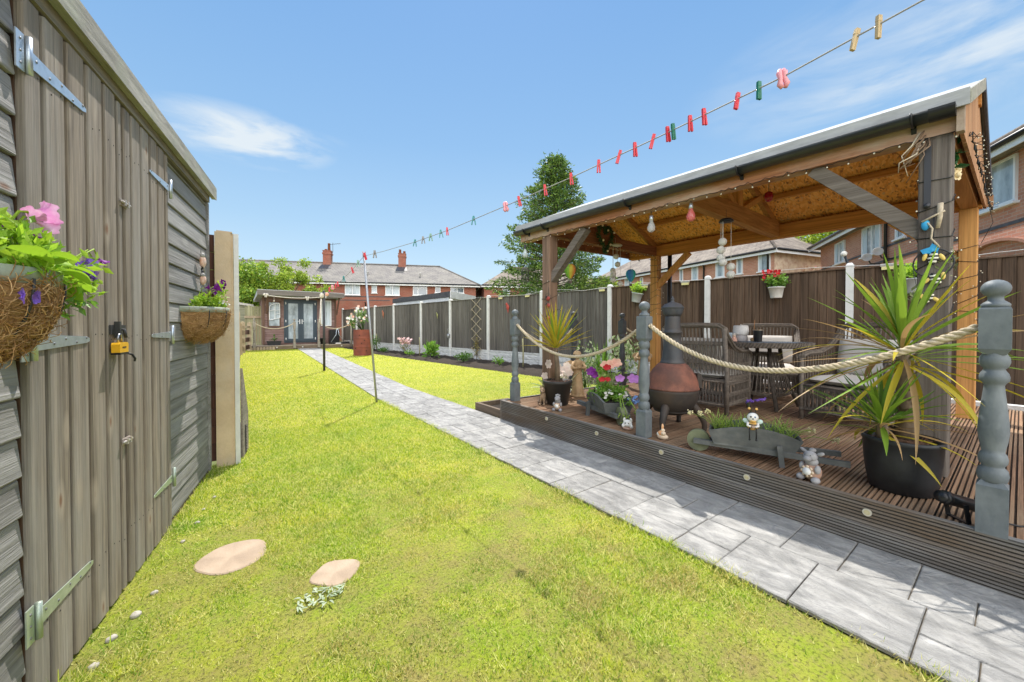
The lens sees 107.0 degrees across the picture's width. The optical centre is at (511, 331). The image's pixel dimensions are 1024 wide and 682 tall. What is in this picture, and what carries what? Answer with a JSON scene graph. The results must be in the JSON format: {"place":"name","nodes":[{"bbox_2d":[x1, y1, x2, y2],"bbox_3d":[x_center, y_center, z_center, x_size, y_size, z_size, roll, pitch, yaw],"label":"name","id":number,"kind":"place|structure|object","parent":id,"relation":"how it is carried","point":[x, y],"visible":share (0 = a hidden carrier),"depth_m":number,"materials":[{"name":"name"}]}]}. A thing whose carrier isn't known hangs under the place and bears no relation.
{"place":"outdoors","nodes":[
{"label":"outdoors","id":0,"kind":"place"},
{"bbox_2d":[239,243,480,340],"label":"terraced house","id":1,"kind":"structure","parent":0,"point":[387,283],"depth_m":33.86,"materials":[{"name":"red brick"}]},
{"bbox_2d":[345,284,360,295],"bbox_3d":[-13.753,-3.627,32.636,1.330,1.030,0.122,0,1,-12],"label":"window","id":2,"kind":"structure","parent":1,"relation":"in","point":[350,289],"depth_m":32.65,"materials":[{"name":"white plastic"}]},
{"bbox_2d":[385,285,399,295],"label":"window","id":3,"kind":"structure","parent":1,"relation":"in","point":[390,290],"depth_m":33.35,"materials":[{"name":"glass"}]},
{"bbox_2d":[412,286,426,295],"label":"window","id":4,"kind":"structure","parent":1,"relation":"in","point":[417,290],"depth_m":33.87,"materials":[{"name":"white plastic"}]},
{"bbox_2d":[344,346,636,383],"bbox_3d":[-3.106,0.996,13.915,2.014,0.200,18.655,-1,1,-44],"label":"soil bed","id":5,"kind":"object","parent":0,"point":[528,369],"visible":0.39,"depth_m":11.60,"materials":[{"name":"brown soil"}]},
{"bbox_2d":[422,340,439,357],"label":"border plant","id":6,"kind":"object","parent":5,"relation":"on","point":[431,348],"visible":1,"depth_m":13.49,"materials":[{"name":"green plant"}]},
{"bbox_2d":[607,333,639,381],"bbox_3d":[2.179,0.488,7.202,0.807,1.083,0.791,0,1,2],"label":"border plant","id":7,"kind":"object","parent":5,"relation":"on","point":[628,348],"visible":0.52,"depth_m":7.14,"materials":[{"name":"green plant"}]},
{"bbox_2d":[45,341,973,681],"bbox_3d":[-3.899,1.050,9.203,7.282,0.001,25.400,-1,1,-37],"label":"lawn","id":8,"kind":"structure","parent":0,"point":[797,632],"depth_m":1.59,"materials":[{"name":"green plant"}]},
{"bbox_2d":[0,0,216,681],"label":"garden shed","id":9,"kind":"structure","parent":8,"relation":"on","point":[105,460],"depth_m":1.45,"materials":[{"name":"grey wood"}]},
{"bbox_2d":[0,201,113,368],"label":"wall basket","id":10,"kind":"object","parent":9,"relation":"attached to","point":[44,279],"depth_m":0.90,"materials":[{"name":"wicker"}]},
{"bbox_2d":[6,0,133,681],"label":"plank door","id":11,"kind":"structure","parent":9,"relation":"in","point":[66,126],"depth_m":1.33,"materials":[{"name":"grey wood"}]},
{"bbox_2d":[111,333,136,360],"bbox_3d":[-1.668,0.070,1.629,0.047,0.126,0.114,0,1,-27],"label":"padlock","id":12,"kind":"object","parent":9,"relation":"hanging from","point":[121,347],"visible":1,"depth_m":1.59,"materials":[{"name":"yellow plastic"}]},
{"bbox_2d":[120,107,175,581],"bbox_3d":[-1.891,0.062,1.977,0.049,2.161,0.597,0,1,-27],"label":"plank door","id":13,"kind":"structure","parent":9,"relation":"in","point":[144,177],"depth_m":1.91,"materials":[{"name":"grey wood"}]},
{"bbox_2d":[199,248,206,287],"bbox_3d":[-2.300,-0.472,2.817,0.038,0.296,0.070,0,1,-27],"label":"bird ornament","id":14,"kind":"object","parent":9,"relation":"hanging from","point":[202,262],"visible":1,"depth_m":2.80,"materials":[{"name":"white ceramic"}]},
{"bbox_2d":[179,279,233,344],"bbox_3d":[-2.147,-0.148,2.672,0.290,0.485,0.468,0,1,-27],"label":"wall basket","id":15,"kind":"object","parent":9,"relation":"attached to","point":[203,320],"depth_m":2.57,"materials":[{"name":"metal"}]},
{"bbox_2d":[209,230,240,467],"bbox_3d":[-6.880,0.089,9.097,0.561,2.025,14.865,-1,1,-36],"label":"boundary fence","id":16,"kind":"object","parent":8,"relation":"on","point":[225,376],"visible":0.85,"depth_m":3.17,"materials":[{"name":"beige wood"}]},
{"bbox_2d":[193,539,265,575],"bbox_3d":[-1.428,1.165,1.938,0.298,0.036,0.305,1,1,36],"label":"stepping stone","id":17,"kind":"object","parent":8,"relation":"on","point":[231,558],"visible":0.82,"depth_m":1.92,"materials":[{"name":"beige stone"}]},
{"bbox_2d":[240,368,248,457],"bbox_3d":[-2.487,0.730,3.514,0.028,0.800,0.331,0,1,-28],"label":"spare board","id":18,"kind":"object","parent":8,"relation":"on","point":[244,409],"visible":0.79,"depth_m":3.42,"materials":[{"name":"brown wood"}]},
{"bbox_2d":[240,321,251,354],"bbox_3d":[-11.952,0.251,16.916,0.254,1.420,3.215,0,1,-29],"label":"fence","id":19,"kind":"object","parent":8,"relation":"on","point":[243,340],"visible":0.78,"depth_m":17.12,"materials":[{"name":"beige wood"}]},
{"bbox_2d":[239,302,253,322],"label":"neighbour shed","id":20,"kind":"structure","parent":8,"relation":"on","point":[242,309],"depth_m":21.17,"materials":[{"name":"beige wood"}]},
{"bbox_2d":[210,255,290,314],"bbox_3d":[-18.032,-2.511,24.589,6.536,6.895,5.770,0,1,-20],"label":"garden tree","id":21,"kind":"object","parent":8,"relation":"on","point":[255,276],"visible":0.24,"depth_m":23.63,"materials":[{"name":"green plant"}]},
{"bbox_2d":[244,305,261,344],"bbox_3d":[-13.902,-0.317,20.801,1.300,2.206,0.100,-1,1,-37],"label":"board fence","id":22,"kind":"object","parent":8,"relation":"on","point":[256,310],"visible":0.32,"depth_m":20.72,"materials":[{"name":"brown wood"}]},
{"bbox_2d":[239,261,279,302],"bbox_3d":[-16.683,-1.927,25.504,3.252,5.697,3.244,-1,1,-37],"label":"garden tree","id":23,"kind":"object","parent":8,"relation":"on","point":[263,263],"visible":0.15,"depth_m":25.15,"materials":[{"name":"green plant"}]},
{"bbox_2d":[270,257,318,291],"bbox_3d":[-14.700,-2.080,25.474,2.846,6.005,3.573,-1,1,-37],"label":"garden tree","id":24,"kind":"object","parent":8,"relation":"on","point":[285,275],"visible":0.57,"depth_m":25.06,"materials":[{"name":"green plant"}]},
{"bbox_2d":[252,344,352,350],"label":"summerhouse deck","id":25,"kind":"structure","parent":8,"relation":"on","point":[273,347],"depth_m":19.57,"materials":[{"name":"brown wood"}]},
{"bbox_2d":[254,289,343,344],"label":"summerhouse","id":26,"kind":"structure","parent":25,"relation":"on","point":[280,312],"depth_m":20.32,"materials":[{"name":"brown wood"}]},
{"bbox_2d":[268,301,280,326],"bbox_3d":[-12.423,-0.915,19.783,0.570,1.330,0.085,-1,1,-37],"label":"window","id":27,"kind":"structure","parent":26,"relation":"in","point":[274,308],"depth_m":19.81,"materials":[{"name":"white glass"}]},
{"bbox_2d":[285,301,300,340],"bbox_3d":[-11.723,-0.562,20.284,0.715,2.150,0.085,-1,1,-37],"label":"french door","id":28,"kind":"structure","parent":26,"relation":"in","point":[292,308],"depth_m":20.28,"materials":[{"name":"grey plastic"}]},
{"bbox_2d":[301,301,315,340],"bbox_3d":[-11.141,-0.568,20.716,0.715,2.150,0.085,-1,1,-37],"label":"french door","id":29,"kind":"structure","parent":26,"relation":"in","point":[308,309],"depth_m":20.73,"materials":[{"name":"grey plastic"}]},
{"bbox_2d":[321,300,330,325],"bbox_3d":[-10.443,-1.031,21.275,0.530,1.420,0.050,-1,1,-37],"label":"window","id":30,"kind":"structure","parent":26,"relation":"in","point":[327,303],"depth_m":21.32,"materials":[{"name":"white plastic"}]},
{"bbox_2d":[329,330,339,342],"bbox_3d":[-10.026,0.288,21.336,0.510,0.780,0.300,-1,1,-37],"label":"black storage box","id":31,"kind":"object","parent":25,"relation":"on","point":[332,333],"visible":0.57,"depth_m":21.21,"materials":[{"name":"plastic"}]},
{"bbox_2d":[293,583,343,612],"bbox_3d":[-0.835,1.144,1.628,0.201,0.015,0.142,0,1,-15],"label":"weed","id":32,"kind":"object","parent":8,"relation":"on","point":[339,587],"visible":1,"depth_m":1.64,"materials":[{"name":"white plant"}]},
{"bbox_2d":[312,275,334,291],"bbox_3d":[-12.830,-1.449,25.756,1.355,4.732,1.340,0,1,0],"label":"garden tree","id":33,"kind":"object","parent":8,"relation":"on","point":[325,287],"visible":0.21,"depth_m":25.58,"materials":[{"name":"green plant"}]},
{"bbox_2d":[319,290,328,370],"bbox_3d":[-4.924,0.004,9.938,0.244,2.170,0.121,-1,1,-37],"label":"line post","id":34,"kind":"object","parent":8,"relation":"on","point":[322,294],"visible":0.93,"depth_m":9.93,"materials":[{"name":"metal"}]},
{"bbox_2d":[309,559,359,586],"bbox_3d":[-0.843,1.166,1.816,0.193,0.036,0.204,0,1,8],"label":"stepping stone","id":35,"kind":"object","parent":8,"relation":"on","point":[335,572],"visible":0.81,"depth_m":1.80,"materials":[{"name":"beige stone"}]},
{"bbox_2d":[353,330,372,355],"bbox_3d":[-6.061,0.442,15.406,0.758,1.040,0.769,-1,1,-37],"label":"rusty barrel","id":36,"kind":"object","parent":8,"relation":"on","point":[361,343],"visible":0.85,"depth_m":15.09,"materials":[{"name":"metal"}]},
{"bbox_2d":[346,305,368,329],"bbox_3d":[-6.218,-0.537,15.266,0.946,1.059,0.693,-1,1,-37],"label":"rose bush","id":37,"kind":"object","parent":36,"relation":"on","point":[351,319],"visible":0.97,"depth_m":15.24,"materials":[{"name":"white plant"}]},
{"bbox_2d":[362,251,377,401],"bbox_3d":[-2.195,-0.059,5.856,0.229,2.354,0.039,0,1,-1],"label":"line prop","id":38,"kind":"object","parent":8,"relation":"on","point":[370,330],"visible":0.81,"depth_m":5.84,"materials":[{"name":"metal"}]},
{"bbox_2d":[324,0,923,290],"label":"washing line","id":39,"kind":"object","parent":38,"relation":"attached to","point":[909,7],"visible":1,"depth_m":1.84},
{"bbox_2d":[756,81,761,99],"bbox_3d":[1.115,-1.089,1.713,0.021,0.082,0.016,2,-2,-14],"label":"clothes peg","id":40,"kind":"object","parent":39,"relation":"hanging from","point":[758,90],"visible":1,"depth_m":1.71,"materials":[{"name":"plastic"}]},
{"bbox_2d":[776,68,789,89],"bbox_3d":[1.173,-1.097,1.641,0.052,0.086,0.024,-8,0,11],"label":"clothes peg","id":41,"kind":"object","parent":39,"relation":"attached to","point":[783,80],"visible":1,"depth_m":1.64,"materials":[{"name":"plastic"}]},
{"bbox_2d":[849,27,860,51],"bbox_3d":[1.322,-1.125,1.461,0.019,0.082,0.016,12,3,-3],"label":"clothes peg","id":42,"kind":"object","parent":39,"relation":"hanging from","point":[855,38],"visible":1,"depth_m":1.46,"materials":[{"name":"yellow wood"}]},
{"bbox_2d":[874,14,882,39],"bbox_3d":[1.364,-1.133,1.411,0.019,0.082,0.016,0,3,-10],"label":"clothes peg","id":43,"kind":"object","parent":39,"relation":"hanging from","point":[878,25],"visible":1,"depth_m":1.41,"materials":[{"name":"yellow wood"}]},
{"bbox_2d":[392,291,475,304],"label":"flat roof garage","id":44,"kind":"structure","parent":8,"relation":"on","point":[439,297],"depth_m":18.42,"materials":[{"name":"concrete"}]},
{"bbox_2d":[475,398,508,417],"bbox_3d":[0.145,1.046,5.387,1.160,0.115,0.650,-1,1,-37],"label":"timber edging","id":45,"kind":"object","parent":8,"relation":"on","point":[491,407],"visible":0.13,"depth_m":5.17,"materials":[{"name":"brown wood"}]},
{"bbox_2d":[479,152,617,297],"bbox_3d":[1.957,-3.282,15.978,5.937,8.476,5.459,-1,1,-37],"label":"conifer tree","id":46,"kind":"object","parent":8,"relation":"on","point":[559,198],"visible":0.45,"depth_m":15.38,"materials":[{"name":"green plant"}]},
{"bbox_2d":[576,340,603,387],"bbox_3d":[1.276,0.590,6.566,0.700,0.900,0.683,0,1,31],"label":"border plant","id":47,"kind":"object","parent":8,"relation":"on","point":[584,380],"visible":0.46,"depth_m":6.54,"materials":[{"name":"green plant"}]},
{"bbox_2d":[590,339,615,385],"bbox_3d":[1.552,0.569,6.585,0.408,0.976,0.406,1,1,37],"label":"iris clump","id":48,"kind":"object","parent":8,"relation":"on","point":[604,358],"visible":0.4,"depth_m":6.52,"materials":[{"name":"green plant"}]},
{"bbox_2d":[342,254,1023,404],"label":"panel fence","id":49,"kind":"object","parent":8,"relation":"on","point":[729,303],"visible":0.49,"depth_m":8.10,"materials":[{"name":"brown wood"}]},
{"bbox_2d":[630,281,646,302],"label":"potted plant","id":50,"kind":"object","parent":49,"relation":"attached to","point":[637,288],"visible":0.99,"depth_m":8.85,"materials":[{"name":"green plant"}]},
{"bbox_2d":[761,269,790,297],"bbox_3d":[4.868,-0.892,6.973,0.462,0.546,0.452,-1,1,-44],"label":"potted plant","id":51,"kind":"object","parent":49,"relation":"attached to","point":[776,290],"visible":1,"depth_m":6.90,"materials":[{"name":"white plant"}]},
{"bbox_2d":[891,260,916,293],"bbox_3d":[6.095,-0.832,5.734,0.514,0.502,0.490,0,1,-25],"label":"potted plant","id":52,"kind":"object","parent":49,"relation":"attached to","point":[910,282],"visible":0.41,"depth_m":5.68,"materials":[{"name":"green plant"}]},
{"bbox_2d":[589,236,820,286],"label":"rendered house","id":53,"kind":"structure","parent":8,"relation":"on","point":[784,255],"depth_m":20.43,"materials":[{"name":"beige brick"}]},
{"bbox_2d":[714,262,725,278],"bbox_3d":[11.726,-3.482,21.373,0.122,0.920,0.660,0,1,-22],"label":"window","id":54,"kind":"structure","parent":53,"relation":"in","point":[719,270],"depth_m":21.42,"materials":[{"name":"white glass"}]},
{"bbox_2d":[735,258,743,274],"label":"window","id":55,"kind":"structure","parent":53,"relation":"in","point":[739,262],"depth_m":20.30,"materials":[{"name":"white plastic"}]},
{"bbox_2d":[756,253,770,272],"bbox_3d":[12.679,-3.480,19.053,0.122,0.980,0.720,0,1,-22],"label":"window","id":56,"kind":"structure","parent":53,"relation":"in","point":[762,259],"depth_m":19.10,"materials":[{"name":"white plastic"}]},
{"bbox_2d":[500,382,1023,599],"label":"timber deck","id":57,"kind":"structure","parent":8,"relation":"on","point":[852,503],"depth_m":2.45,"materials":[{"name":"brown wood"}]},
{"bbox_2d":[510,310,519,401],"bbox_3d":[0.039,0.292,4.705,0.095,1.132,0.095,-1,1,-37],"label":"newel post","id":58,"kind":"object","parent":57,"relation":"on","point":[515,382],"visible":1,"depth_m":4.67,"materials":[{"name":"grey paint"}]},
{"bbox_2d":[516,323,635,357],"bbox_3d":[0.573,0.092,3.933,0.035,0.361,1.789,-1,1,-35],"label":"rope","id":59,"kind":"object","parent":58,"relation":"attached to","point":[627,337],"visible":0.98,"depth_m":3.76,"materials":[{"name":"beige fabric"}]},
{"bbox_2d":[538,385,547,404],"bbox_3d":[0.374,0.749,4.513,0.133,0.234,0.201,0,1,18],"label":"dog statue","id":60,"kind":"object","parent":57,"relation":"on","point":[542,399],"visible":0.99,"depth_m":4.46,"materials":[{"name":"brown stone"}]},
{"bbox_2d":[531,360,580,391],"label":"flowers","id":61,"kind":"object","parent":57,"relation":"on","point":[566,371],"visible":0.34,"depth_m":4.87,"materials":[{"name":"plant"}]},
{"bbox_2d":[552,394,561,411],"bbox_3d":[0.499,0.775,4.138,0.113,0.189,0.100,0,1,23],"label":"hedgehog figurine","id":62,"kind":"object","parent":57,"relation":"on","point":[557,404],"visible":1,"depth_m":4.11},
{"bbox_2d":[543,378,571,405],"bbox_3d":[0.540,0.715,4.498,0.350,0.294,0.350,-1,1,-37],"label":"black pot","id":63,"kind":"object","parent":57,"relation":"on","point":[561,387],"visible":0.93,"depth_m":4.38,"materials":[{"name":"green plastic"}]},
{"bbox_2d":[523,303,590,380],"bbox_3d":[0.557,0.120,4.461,0.838,0.984,0.806,0,1,-10],"label":"cordyline","id":64,"kind":"object","parent":63,"relation":"in","point":[556,334],"visible":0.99,"depth_m":4.45,"materials":[{"name":"green plant"}]},
{"bbox_2d":[569,311,578,388],"bbox_3d":[0.868,0.284,5.309,0.095,1.132,0.095,-1,1,-37],"label":"newel post","id":65,"kind":"object","parent":57,"relation":"on","point":[572,326],"visible":0.5,"depth_m":5.28,"materials":[{"name":"wood"}]},
{"bbox_2d":[565,350,586,396],"bbox_3d":[0.866,0.552,5.012,0.300,0.604,0.217,0,1,-12],"label":"angel statue","id":66,"kind":"object","parent":57,"relation":"on","point":[577,366],"visible":0.88,"depth_m":4.96,"materials":[{"name":"stone"}]},
{"bbox_2d":[577,358,639,424],"bbox_3d":[1.038,0.575,3.842,0.564,0.596,0.817,0,1,-10],"label":"wheelbarrow planter","id":67,"kind":"object","parent":57,"relation":"on","point":[610,400],"visible":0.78,"depth_m":3.78,"materials":[{"name":"grey paint"}]},
{"bbox_2d":[618,313,626,384],"bbox_3d":[1.736,0.275,5.967,0.095,1.132,0.095,-1,1,-37],"label":"newel post","id":68,"kind":"object","parent":57,"relation":"on","point":[622,327],"visible":0.81,"depth_m":5.93,"materials":[{"name":"wood"}]},
{"bbox_2d":[636,301,652,437],"bbox_3d":[1.106,0.314,3.169,0.095,1.132,0.095,-1,1,-37],"label":"newel post","id":69,"kind":"object","parent":57,"relation":"on","point":[644,319],"visible":1,"depth_m":3.14,"materials":[{"name":"blue paint"}]},
{"bbox_2d":[648,323,977,373],"bbox_3d":[1.632,0.104,2.429,0.039,0.327,1.728,-1,1,-35],"label":"rope","id":70,"kind":"object","parent":69,"relation":"attached to","point":[951,336],"visible":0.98,"depth_m":2.13,"materials":[{"name":"beige fabric"}]},
{"bbox_2d":[648,296,706,430],"bbox_3d":[1.468,0.279,3.443,0.483,1.205,0.463,0,1,-6],"label":"chiminea","id":71,"kind":"object","parent":57,"relation":"on","point":[675,387],"visible":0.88,"depth_m":3.32,"materials":[{"name":"metal"}]},
{"bbox_2d":[662,323,752,415],"bbox_3d":[2.210,0.382,4.324,0.707,0.964,0.724,-1,1,-39],"label":"wicker armchair","id":72,"kind":"object","parent":57,"relation":"on","point":[731,381],"visible":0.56,"depth_m":4.05,"materials":[{"name":"wicker"}]},
{"bbox_2d":[513,78,993,477],"bbox_3d":[2.464,-0.585,4.557,2.913,2.890,4.198,-1,1,-40],"label":"garden gazebo","id":73,"kind":"object","parent":57,"relation":"on","point":[862,190],"visible":0.91,"depth_m":3.75,"materials":[{"name":"brown wood"}]},
{"bbox_2d":[565,264,575,283],"bbox_3d":[0.787,-0.963,5.124,0.148,0.624,0.150,-1,1,-37],"label":"balloon ornament","id":74,"kind":"object","parent":73,"relation":"hanging from","point":[570,269],"visible":0.97,"depth_m":5.08,"materials":[{"name":"yellow"}]},
{"bbox_2d":[596,224,614,253],"bbox_3d":[1.348,-1.335,5.459,0.423,0.453,0.109,-1,1,-40],"label":"heart wreath","id":75,"kind":"object","parent":73,"relation":"attached to","point":[601,240],"visible":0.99,"depth_m":5.44,"materials":[{"name":"green plant"}]},
{"bbox_2d":[610,238,622,286],"bbox_3d":[1.535,-1.027,5.637,0.198,0.725,0.212,0,1,-11],"label":"solar chime","id":76,"kind":"object","parent":73,"relation":"hanging from","point":[613,272],"visible":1,"depth_m":5.58},
{"bbox_2d":[626,269,635,285],"bbox_3d":[1.857,-1.024,5.918,0.148,0.624,0.150,-1,1,-37],"label":"balloon ornament","id":77,"kind":"object","parent":73,"relation":"hanging from","point":[630,274],"visible":1,"depth_m":5.88,"materials":[{"name":"blue"}]},
{"bbox_2d":[686,201,695,221],"bbox_3d":[1.673,-1.135,3.542,0.080,0.205,0.079,-1,1,-37],"label":"bulb light","id":78,"kind":"object","parent":73,"relation":"hanging from","point":[690,216],"visible":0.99,"depth_m":3.52,"materials":[{"name":"glass"}]},
{"bbox_2d":[716,210,734,278],"bbox_3d":[2.091,-0.856,3.705,0.162,0.673,0.140,-1,1,-37],"label":"solar chime","id":79,"kind":"object","parent":73,"relation":"hanging from","point":[720,257],"visible":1,"depth_m":3.68,"materials":[{"name":"white plastic"}]},
{"bbox_2d":[525,131,998,320],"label":"string lights","id":80,"kind":"object","parent":73,"relation":"attached to","point":[978,163],"visible":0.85,"depth_m":2.90,"materials":[{"name":"black plastic"}]},
{"bbox_2d":[897,131,930,182],"bbox_3d":[2.529,-1.101,2.385,0.062,0.307,0.145,-1,1,-37],"label":"driftwood twig","id":81,"kind":"object","parent":73,"relation":"attached to","point":[919,146],"visible":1,"depth_m":2.37,"materials":[{"name":"beige wood"}]},
{"bbox_2d":[920,202,944,253],"bbox_3d":[2.593,-0.613,2.333,0.031,0.341,0.103,-1,1,-40],"label":"seahorse hanger","id":82,"kind":"object","parent":73,"relation":"hanging from","point":[925,225],"visible":0.94,"depth_m":2.33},
{"bbox_2d":[907,214,958,304],"bbox_3d":[2.599,-0.437,2.349,0.234,0.573,0.078,1,1,35],"label":"bee ring","id":83,"kind":"object","parent":73,"relation":"hanging from","point":[935,260],"visible":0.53,"depth_m":2.33,"materials":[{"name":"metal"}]},
{"bbox_2d":[955,134,970,179],"bbox_3d":[2.993,-1.202,2.592,0.204,0.400,0.199,-1,1,-37],"label":"artificial spray","id":84,"kind":"object","parent":73,"relation":"attached to","point":[958,169],"visible":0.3,"depth_m":2.54,"materials":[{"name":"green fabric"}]},
{"bbox_2d":[687,408,850,467],"bbox_3d":[1.731,0.728,2.651,0.922,0.323,0.467,0,1,30],"label":"wheelbarrow planter","id":85,"kind":"object","parent":57,"relation":"on","point":[781,443],"visible":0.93,"depth_m":2.59,"materials":[{"name":"grey paint"}]},
{"bbox_2d":[743,407,762,440],"bbox_3d":[1.625,0.621,2.555,0.118,0.217,0.085,0,1,30],"label":"bee ornament","id":86,"kind":"object","parent":85,"relation":"on","point":[754,422],"visible":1,"depth_m":2.54,"materials":[{"name":"white ceramic"}]},
{"bbox_2d":[735,323,803,400],"bbox_3d":[3.394,0.372,5.041,0.725,0.964,0.707,1,1,33],"label":"wicker armchair","id":87,"kind":"object","parent":57,"relation":"on","point":[793,378],"visible":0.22,"depth_m":5.07,"materials":[{"name":"wicker"}]},
{"bbox_2d":[728,340,815,411],"bbox_3d":[2.940,0.492,4.434,0.955,0.758,0.955,-1,1,-37],"label":"wicker table","id":88,"kind":"object","parent":57,"relation":"on","point":[769,346],"visible":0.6,"depth_m":4.27,"materials":[{"name":"brown wicker"}]},
{"bbox_2d":[733,325,748,340],"bbox_3d":[2.666,0.014,4.412,0.162,0.200,0.161,-1,1,-37],"label":"candle holder","id":89,"kind":"object","parent":88,"relation":"on","point":[741,332],"visible":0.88,"depth_m":4.35,"materials":[{"name":"white ceramic"}]},
{"bbox_2d":[753,330,762,341],"bbox_3d":[2.769,0.047,4.264,0.103,0.137,0.103,-1,1,-37],"label":"black tumbler","id":90,"kind":"object","parent":88,"relation":"on","point":[757,335],"visible":1,"depth_m":4.23,"materials":[{"name":"plastic"}]},
{"bbox_2d":[796,447,824,483],"bbox_3d":[1.788,0.797,2.266,0.108,0.197,0.133,0,1,-22],"label":"garden figurine","id":91,"kind":"object","parent":57,"relation":"on","point":[810,468],"visible":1,"depth_m":2.24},
{"bbox_2d":[798,322,915,428],"bbox_3d":[3.335,0.392,3.614,0.707,0.964,0.724,0,1,-22],"label":"wicker armchair","id":92,"kind":"object","parent":57,"relation":"on","point":[833,387],"visible":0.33,"depth_m":3.73,"materials":[{"name":"grey wicker"}]},
{"bbox_2d":[861,429,946,498],"bbox_3d":[2.217,0.745,2.157,0.344,0.299,0.344,-1,1,-37],"label":"black tub","id":93,"kind":"object","parent":57,"relation":"on","point":[892,471],"visible":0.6,"depth_m":2.05,"materials":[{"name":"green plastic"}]},
{"bbox_2d":[804,356,976,486],"bbox_3d":[2.109,0.461,2.114,0.867,0.671,0.804,-1,1,-37],"label":"cordyline offshoot","id":94,"kind":"object","parent":93,"relation":"in","point":[880,429],"visible":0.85,"depth_m":2.11,"materials":[{"name":"green plant"}]},
{"bbox_2d":[776,245,1023,464],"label":"cordyline palm","id":95,"kind":"object","parent":93,"relation":"in","point":[902,324],"visible":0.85,"depth_m":2.11,"materials":[{"name":"green plant"}]},
{"bbox_2d":[933,490,1023,526],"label":"spot light","id":96,"kind":"object","parent":57,"relation":"on","point":[948,498],"visible":0.82,"depth_m":1.79,"materials":[{"name":"black plastic"}]},
{"bbox_2d":[975,280,1012,539],"bbox_3d":[2.154,0.335,1.692,0.095,1.132,0.095,-1,1,-37],"label":"newel post","id":97,"kind":"object","parent":57,"relation":"on","point":[995,317],"visible":1,"depth_m":1.67,"materials":[{"name":"grey paint"}]},
{"bbox_2d":[796,231,835,243],"bbox_3d":[18.183,-2.872,21.961,3.749,7.688,3.163,-1,1,-37],"label":"garden tree","id":98,"kind":"object","parent":8,"relation":"on","point":[813,239],"visible":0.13,"depth_m":21.45,"materials":[{"name":"green plant"}]},
{"bbox_2d":[476,267,589,298],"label":"brick house","id":99,"kind":"structure","parent":0,"point":[481,292],"depth_m":35.66,"materials":[{"name":"brown tile"}]},
{"bbox_2d":[80,0,1023,284],"label":"sky","id":100,"kind":"structure","parent":0,"point":[367,126],"materials":[{"name":"blue"}]},
{"bbox_2d":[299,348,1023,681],"bbox_3d":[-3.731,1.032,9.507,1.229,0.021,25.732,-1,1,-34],"label":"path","id":101,"kind":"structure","parent":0,"point":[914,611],"depth_m":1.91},
{"bbox_2d":[806,124,1023,269],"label":"red brick house","id":102,"kind":"structure","parent":0,"point":[866,245],"depth_m":8.68,"materials":[{"name":"brown brick"}]},
{"bbox_2d":[832,240,845,265],"bbox_3d":[13.878,-3.322,16.066,0.122,0.950,1.070,0,1,22],"label":"window","id":103,"kind":"structure","parent":102,"relation":"in","point":[839,247],"depth_m":16.08,"materials":[{"name":"glass"}]},
{"bbox_2d":[858,224,881,259],"bbox_3d":[12.884,-3.273,13.621,0.122,1.120,1.430,0,1,22],"label":"window","id":104,"kind":"structure","parent":102,"relation":"in","point":[871,236],"depth_m":13.60,"materials":[{"name":"white glass"}]},
{"bbox_2d":[979,153,1019,215],"bbox_3d":[10.811,-3.236,8.521,0.122,1.050,1.300,0,1,22],"label":"window","id":105,"kind":"structure","parent":102,"relation":"in","point":[1005,172],"depth_m":8.22,"materials":[{"name":"grey glass"}]},
{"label":"bare soil","id":106,"kind":"structure","parent":0,"visible":0},
{"bbox_2d":[763,379,1023,413],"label":"back kerb","id":107,"kind":"structure","parent":106,"relation":"on","point":[1012,407],"depth_m":4.21,"materials":[{"name":"grey concrete"}]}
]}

